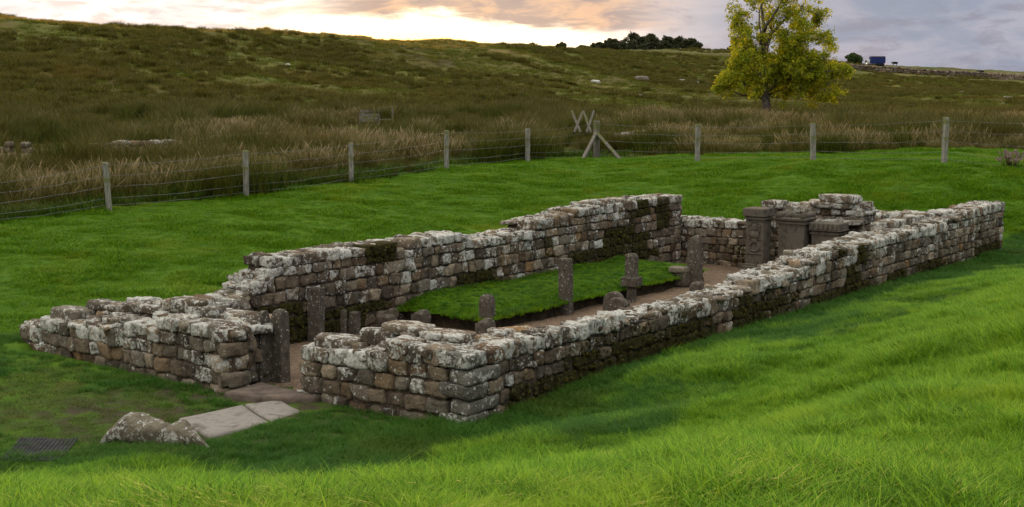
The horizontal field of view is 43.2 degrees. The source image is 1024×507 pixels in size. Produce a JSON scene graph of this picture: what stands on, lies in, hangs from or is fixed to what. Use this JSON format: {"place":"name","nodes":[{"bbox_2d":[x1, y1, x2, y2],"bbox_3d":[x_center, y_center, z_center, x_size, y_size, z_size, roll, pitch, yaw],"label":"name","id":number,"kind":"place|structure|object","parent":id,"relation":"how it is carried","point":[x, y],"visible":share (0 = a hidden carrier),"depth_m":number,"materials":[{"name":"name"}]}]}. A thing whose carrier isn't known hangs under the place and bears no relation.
{"place":"outdoors","nodes":[
{"label":"outdoors","id":0,"kind":"place"},
{"bbox_2d":[267,262,741,389],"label":"gravel floor","id":1,"kind":"structure","parent":0,"point":[714,274],"depth_m":23.45,"materials":[{"name":"brown gravel"}]},
{"bbox_2d":[252,310,271,382],"bbox_3d":[-3.376,1.283,17.428,0.172,1.030,0.205,5,8,36],"label":"stone post","id":2,"kind":"object","parent":1,"relation":"on","point":[262,316],"visible":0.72,"depth_m":17.37,"materials":[{"name":"grey stone"}]},
{"bbox_2d":[271,309,290,382],"bbox_3d":[-3.125,1.268,17.465,0.187,1.050,0.175,5,8,35],"label":"stone post","id":3,"kind":"object","parent":1,"relation":"on","point":[280,341],"visible":0.95,"depth_m":17.40,"materials":[{"name":"grey stone"}]},
{"bbox_2d":[307,286,324,341],"bbox_3d":[-3.094,0.987,20.420,0.216,0.910,0.210,2,7,19],"label":"stone post","id":4,"kind":"object","parent":1,"relation":"on","point":[316,310],"visible":0.86,"depth_m":20.33,"materials":[{"name":"grey stone"}]},
{"bbox_2d":[340,309,346,332],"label":"stone post","id":5,"kind":"object","parent":1,"relation":"on","point":[343,322],"visible":0.78,"depth_m":20.58,"materials":[{"name":"grey stone"}]},
{"bbox_2d":[348,311,360,334],"bbox_3d":[-2.526,1.170,20.749,0.144,0.470,0.162,3,7,25],"label":"stone post","id":6,"kind":"object","parent":1,"relation":"on","point":[354,323],"visible":0.79,"depth_m":20.68,"materials":[{"name":"grey stone"}]},
{"bbox_2d":[378,314,396,326],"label":"stone post","id":7,"kind":"object","parent":1,"relation":"on","point":[382,319],"visible":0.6,"depth_m":21.16,"materials":[{"name":"grey stone"}]},
{"bbox_2d":[411,309,430,323],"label":"stone post","id":8,"kind":"object","parent":1,"relation":"on","point":[423,315],"visible":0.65,"depth_m":21.47,"materials":[{"name":"grey stone"}]},
{"bbox_2d":[475,318,495,333],"bbox_3d":[-0.423,1.229,20.586,0.236,0.390,0.267,5,8,36],"label":"stone post","id":9,"kind":"object","parent":1,"relation":"on","point":[483,326],"visible":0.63,"depth_m":20.50,"materials":[{"name":"grey stone"}]},
{"bbox_2d":[479,294,494,318],"bbox_3d":[-0.409,1.004,21.296,0.196,0.670,0.222,4,8,28],"label":"stone post","id":10,"kind":"object","parent":1,"relation":"on","point":[486,305],"visible":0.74,"depth_m":21.20,"materials":[{"name":"grey stone"}]},
{"bbox_2d":[399,258,704,330],"bbox_3d":[1.034,0.697,24.733,2.138,0.466,7.623,5,8,36],"label":"grass bench","id":11,"kind":"object","parent":1,"relation":"on","point":[438,320],"depth_m":22.46,"materials":[{"name":"green plant"}]},
{"bbox_2d":[558,258,573,314],"bbox_3d":[0.958,0.611,22.988,0.235,1.050,0.190,4,8,28],"label":"stone post","id":12,"kind":"object","parent":1,"relation":"on","point":[565,277],"visible":0.9,"depth_m":22.91,"materials":[{"name":"grey stone"}]},
{"bbox_2d":[621,253,641,301],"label":"stepped pillar","id":13,"kind":"structure","parent":1,"relation":"on","point":[631,280],"depth_m":24.34,"materials":[{"name":"stone"}]},
{"bbox_2d":[669,266,690,286],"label":"stone block","id":14,"kind":"structure","parent":1,"relation":"on","point":[683,272],"depth_m":26.26,"materials":[{"name":"stone"}]},
{"bbox_2d":[687,235,703,284],"bbox_3d":[3.741,0.176,26.426,0.270,1.100,0.215,5,8,36],"label":"stone post","id":15,"kind":"object","parent":1,"relation":"on","point":[695,254],"visible":0.94,"depth_m":26.33,"materials":[{"name":"grey stone"}]},
{"bbox_2d":[741,207,774,269],"bbox_3d":[5.428,-0.289,28.474,0.542,1.440,0.514,5,8,36],"label":"altar","id":16,"kind":"object","parent":1,"relation":"on","point":[758,231],"visible":0.97,"depth_m":28.30,"materials":[{"name":"stone"}]},
{"bbox_2d":[0,17,1023,473],"bbox_3d":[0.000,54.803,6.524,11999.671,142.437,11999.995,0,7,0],"label":"ground","id":17,"kind":"structure","parent":0,"point":[58,421],"depth_m":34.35,"materials":[{"name":"green plant"}]},
{"bbox_2d":[0,141,33,158],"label":"field wall","id":18,"kind":"structure","parent":17,"relation":"on","point":[7,144],"depth_m":45.72,"materials":[{"name":"stone"}]},
{"bbox_2d":[0,437,76,461],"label":"rubber mat","id":19,"kind":"object","parent":17,"relation":"on","point":[46,443],"visible":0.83,"depth_m":14.20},
{"bbox_2d":[0,330,234,462],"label":"worn grass","id":20,"kind":"structure","parent":17,"relation":"on","point":[75,402],"depth_m":16.26,"materials":[{"name":"green plant"}]},
{"bbox_2d":[90,139,174,154],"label":"field wall","id":21,"kind":"structure","parent":17,"relation":"on","point":[133,141],"depth_m":47.70,"materials":[{"name":"stone"}]},
{"bbox_2d":[19,295,273,394],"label":"stone wall","id":22,"kind":"structure","parent":17,"relation":"on","point":[205,342],"depth_m":17.85,"materials":[{"name":"stone"}]},
{"bbox_2d":[100,412,209,448],"bbox_3d":[-3.849,1.998,14.354,1.457,0.391,0.441,3,7,21],"label":"boulder","id":23,"kind":"object","parent":17,"relation":"on","point":[141,427],"visible":0.88,"depth_m":14.25,"materials":[{"name":"stone"}]},
{"bbox_2d":[178,405,266,438],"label":"paving slab","id":24,"kind":"structure","parent":17,"relation":"on","point":[231,420],"depth_m":15.19,"materials":[{"name":"grey stone"}]},
{"bbox_2d":[224,382,319,403],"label":"stone slab","id":25,"kind":"structure","parent":17,"relation":"on","point":[259,392],"depth_m":16.38,"materials":[{"name":"stone"}]},
{"bbox_2d":[245,401,299,420],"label":"paving slab","id":26,"kind":"structure","parent":17,"relation":"on","point":[270,410],"depth_m":15.75,"materials":[{"name":"grey stone"}]},
{"bbox_2d":[0,14,554,49],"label":"ridge grass","id":27,"kind":"structure","parent":17,"relation":"on","point":[322,32],"depth_m":176.77,"materials":[{"name":"plant"}]},
{"bbox_2d":[0,147,644,222],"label":"verge grass","id":28,"kind":"structure","parent":17,"relation":"on","point":[174,197],"depth_m":39.28,"materials":[{"name":"plant"}]},
{"bbox_2d":[359,106,392,124],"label":"wooden steps","id":29,"kind":"structure","parent":17,"relation":"on","point":[362,117],"depth_m":76.55,"materials":[{"name":"wood"}]},
{"bbox_2d":[297,320,505,425],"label":"stone wall","id":30,"kind":"structure","parent":17,"relation":"on","point":[403,368],"depth_m":15.54,"materials":[{"name":"stone"}]},
{"bbox_2d":[193,193,682,343],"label":"stone wall","id":31,"kind":"structure","parent":17,"relation":"on","point":[372,281],"depth_m":23.06,"materials":[{"name":"stone"}]},
{"bbox_2d":[0,264,1023,506],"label":"lush grass","id":32,"kind":"structure","parent":17,"relation":"on","point":[893,415],"depth_m":7.91,"materials":[{"name":"green plant"}]},
{"bbox_2d":[0,93,1023,218],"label":"rushes","id":33,"kind":"object","parent":17,"relation":"on","point":[48,133],"visible":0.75,"depth_m":54.43,"materials":[{"name":"brown plant"}]},
{"bbox_2d":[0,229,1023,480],"bbox_3d":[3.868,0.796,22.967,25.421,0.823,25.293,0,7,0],"label":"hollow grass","id":34,"kind":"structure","parent":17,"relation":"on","point":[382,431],"depth_m":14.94,"materials":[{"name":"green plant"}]},
{"bbox_2d":[0,103,1023,206],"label":"dry grass","id":35,"kind":"structure","parent":17,"relation":"on","point":[128,171],"depth_m":50.16,"materials":[{"name":"brown plant"}]},
{"bbox_2d":[0,13,1023,126],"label":"hill grass","id":36,"kind":"structure","parent":17,"relation":"on","point":[385,46],"depth_m":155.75,"materials":[{"name":"green plant"}]},
{"bbox_2d":[0,117,1023,219],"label":"wire fence","id":37,"kind":"object","parent":17,"relation":"on","point":[596,138],"visible":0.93,"depth_m":42.86,"materials":[{"name":"grey wood"}]},
{"bbox_2d":[555,41,566,47],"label":"tree","id":38,"kind":"object","parent":17,"relation":"on","point":[561,44],"visible":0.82,"depth_m":258.16,"materials":[{"name":"green plant"}]},
{"bbox_2d":[571,110,594,132],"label":"ladder stile","id":39,"kind":"object","parent":17,"relation":"on","point":[579,119],"visible":0.95,"depth_m":61.41,"materials":[{"name":"grey wood"}]},
{"bbox_2d":[590,42,609,48],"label":"tree","id":40,"kind":"object","parent":17,"relation":"on","point":[598,45],"visible":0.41,"depth_m":357.63,"materials":[{"name":"green plant"}]},
{"bbox_2d":[603,38,623,49],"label":"tree","id":41,"kind":"object","parent":17,"relation":"on","point":[611,43],"visible":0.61,"depth_m":370.83,"materials":[{"name":"green plant"}]},
{"bbox_2d":[603,291,624,310],"bbox_3d":[1.774,0.954,22.431,0.400,0.600,0.140,5,8,36],"label":"upright stone","id":42,"kind":"object","parent":17,"relation":"on","point":[608,297],"visible":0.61,"depth_m":22.40,"materials":[{"name":"grey stone"}]},
{"bbox_2d":[609,297,629,310],"bbox_3d":[1.836,1.020,22.045,0.340,0.560,0.160,5,8,36],"label":"upright stone","id":43,"kind":"object","parent":17,"relation":"on","point":[615,303],"visible":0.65,"depth_m":21.97,"materials":[{"name":"grey stone"}]},
{"bbox_2d":[618,31,649,49],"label":"tree","id":44,"kind":"object","parent":17,"relation":"on","point":[632,39],"visible":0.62,"depth_m":387.51,"materials":[{"name":"green plant"}]},
{"bbox_2d":[616,128,662,138],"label":"field wall","id":45,"kind":"structure","parent":17,"relation":"on","point":[630,132],"depth_m":58.26,"materials":[{"name":"stone"}]},
{"bbox_2d":[635,76,648,80],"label":"rock","id":46,"kind":"object","parent":17,"relation":"on","point":[642,77],"visible":0.75,"depth_m":189.19,"materials":[{"name":"stone"}]},
{"bbox_2d":[638,33,661,49],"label":"tree","id":47,"kind":"object","parent":17,"relation":"on","point":[653,43],"visible":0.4,"depth_m":398.70,"materials":[{"name":"green plant"}]},
{"bbox_2d":[657,35,679,48],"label":"tree","id":48,"kind":"object","parent":17,"relation":"on","point":[666,42],"visible":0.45,"depth_m":408.94,"materials":[{"name":"green plant"}]},
{"bbox_2d":[672,36,695,48],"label":"tree","id":49,"kind":"object","parent":17,"relation":"on","point":[681,42],"visible":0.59,"depth_m":414.43,"materials":[{"name":"green plant"}]},
{"bbox_2d":[682,38,702,48],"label":"tree","id":50,"kind":"object","parent":17,"relation":"on","point":[698,44],"visible":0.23,"depth_m":418.65,"materials":[{"name":"green plant"}]},
{"bbox_2d":[439,200,1004,414],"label":"stone wall","id":51,"kind":"structure","parent":17,"relation":"on","point":[538,361],"depth_m":21.08,"materials":[{"name":"stone"}]},
{"bbox_2d":[679,215,772,267],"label":"stone wall","id":52,"kind":"structure","parent":17,"relation":"on","point":[724,240],"depth_m":29.84,"materials":[{"name":"stone"}]},
{"bbox_2d":[727,37,748,49],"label":"tree","id":53,"kind":"object","parent":17,"relation":"on","point":[735,45],"visible":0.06,"depth_m":444.50,"materials":[{"name":"green plant"}]},
{"bbox_2d":[710,0,855,110],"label":"ash tree","id":54,"kind":"object","parent":17,"relation":"on","point":[799,63],"visible":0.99,"depth_m":87.87,"materials":[{"name":"green plant"}]},
{"bbox_2d":[761,193,878,260],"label":"stone wall","id":55,"kind":"structure","parent":17,"relation":"on","point":[857,213],"depth_m":28.68,"materials":[{"name":"stone"}]},
{"bbox_2d":[845,52,862,63],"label":"tree","id":56,"kind":"object","parent":17,"relation":"on","point":[855,58],"visible":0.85,"depth_m":433.70,"materials":[{"name":"green plant"}]},
{"bbox_2d":[865,56,885,65],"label":"box truck","id":57,"kind":"object","parent":17,"relation":"on","point":[877,60],"visible":0.93,"depth_m":419.41,"materials":[{"name":"blue paint"}]},
{"bbox_2d":[874,210,935,221],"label":"stone wall","id":58,"kind":"structure","parent":17,"relation":"on","point":[881,214],"depth_m":29.72,"materials":[{"name":"stone"}]},
{"bbox_2d":[836,63,1023,79],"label":"field wall","id":59,"kind":"structure","parent":17,"relation":"on","point":[1007,76],"depth_m":350.68,"materials":[{"name":"stone"}]},
{"bbox_2d":[996,149,1023,166],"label":"rock","id":60,"kind":"object","parent":17,"relation":"on","point":[1008,155],"visible":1,"depth_m":40.86,"materials":[{"name":"grey stone"}]},
{"bbox_2d":[0,0,1023,71],"label":"sky","id":61,"kind":"structure","parent":0,"point":[963,34],"materials":[{"name":"white"}]},
{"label":"gravel floor","id":62,"kind":"structure","parent":0,"visible":0},
{"bbox_2d":[689,281,704,291],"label":"stone post","id":63,"kind":"object","parent":62,"relation":"on","point":[696,285],"visible":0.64,"depth_m":24.96,"materials":[{"name":"grey stone"}]},
{"bbox_2d":[775,210,816,257],"bbox_3d":[6.204,-0.250,28.320,0.741,1.398,0.584,5,8,36],"label":"altar","id":64,"kind":"object","parent":62,"relation":"on","point":[794,233],"visible":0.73,"depth_m":28.11,"materials":[{"name":"stone"}]},
{"bbox_2d":[809,221,848,244],"bbox_3d":[6.861,-0.097,28.046,0.733,1.160,0.599,5,8,36],"label":"altar","id":65,"kind":"object","parent":62,"relation":"on","point":[821,231],"visible":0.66,"depth_m":27.83,"materials":[{"name":"stone"}]}
]}

